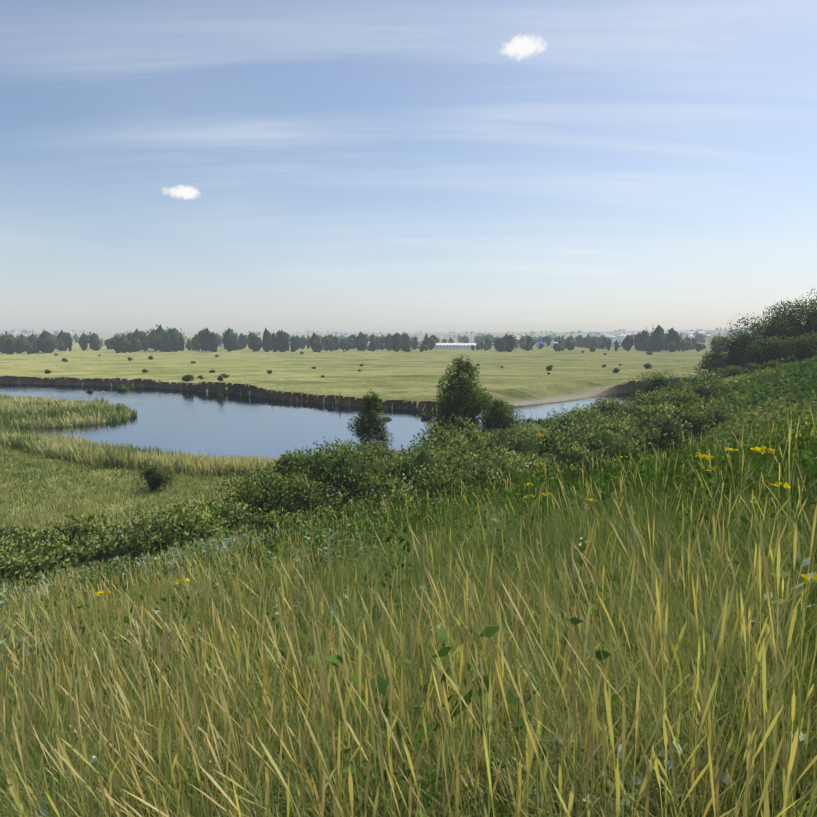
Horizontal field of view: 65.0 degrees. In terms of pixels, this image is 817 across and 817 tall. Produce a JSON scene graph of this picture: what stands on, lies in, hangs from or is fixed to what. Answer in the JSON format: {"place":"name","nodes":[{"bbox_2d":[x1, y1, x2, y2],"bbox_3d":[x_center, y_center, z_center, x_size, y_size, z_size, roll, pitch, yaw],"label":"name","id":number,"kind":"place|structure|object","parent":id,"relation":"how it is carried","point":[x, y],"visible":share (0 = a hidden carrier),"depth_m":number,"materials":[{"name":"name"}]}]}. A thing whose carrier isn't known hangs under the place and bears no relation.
{"place":"outdoors","nodes":[
{"label":"outdoors","id":0,"kind":"place"},
{"bbox_2d":[0,383,642,460],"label":"river","id":1,"kind":"structure","parent":0,"point":[185,421],"depth_m":99.03,"materials":[{"name":"blue liquid"}]},
{"bbox_2d":[0,329,816,771],"bbox_3d":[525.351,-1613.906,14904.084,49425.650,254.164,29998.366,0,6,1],"label":"meadow","id":2,"kind":"structure","parent":0,"point":[402,379],"depth_m":188.08,"materials":[{"name":"green plant"}]},
{"bbox_2d":[0,379,678,475],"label":"shore reeds","id":3,"kind":"object","parent":2,"relation":"on","point":[29,410],"depth_m":68.53,"materials":[{"name":"green plant"}]},
{"bbox_2d":[4,326,710,348],"bbox_3d":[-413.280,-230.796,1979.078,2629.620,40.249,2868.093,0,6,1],"label":"buildings","id":4,"kind":"structure","parent":2,"relation":"on","point":[617,337],"depth_m":1394.33,"materials":[{"name":"paint"}]},
{"bbox_2d":[0,324,755,351],"bbox_3d":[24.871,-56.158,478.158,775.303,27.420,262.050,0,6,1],"label":"tree line","id":5,"kind":"object","parent":2,"relation":"on","point":[24,343],"visible":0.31,"depth_m":462.10,"materials":[{"name":"green plant"}]},
{"bbox_2d":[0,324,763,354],"bbox_3d":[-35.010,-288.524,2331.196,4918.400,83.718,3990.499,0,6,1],"label":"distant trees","id":6,"kind":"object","parent":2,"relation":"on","point":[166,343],"visible":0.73,"depth_m":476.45,"materials":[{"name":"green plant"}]},
{"bbox_2d":[0,289,816,593],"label":"bushes","id":7,"kind":"object","parent":2,"relation":"on","point":[27,541],"depth_m":50.56,"materials":[{"name":"green plant"}]},
{"bbox_2d":[0,402,816,816],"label":"grass","id":8,"kind":"structure","parent":2,"relation":"on","point":[58,730],"depth_m":2.43,"materials":[{"name":"green plant"}]},
{"bbox_2d":[86,432,816,770],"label":"yellow flowers","id":9,"kind":"object","parent":8,"relation":"on","point":[806,580],"visible":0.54,"depth_m":4.29,"materials":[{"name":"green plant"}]},
{"bbox_2d":[0,355,816,816],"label":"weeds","id":10,"kind":"object","parent":2,"relation":"on","point":[764,379],"visible":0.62,"depth_m":6.72,"materials":[{"name":"green plant"}]},
{"bbox_2d":[0,0,816,332],"label":"sky","id":11,"kind":"structure","parent":0,"point":[193,166],"materials":[{"name":"blue"}]}
]}

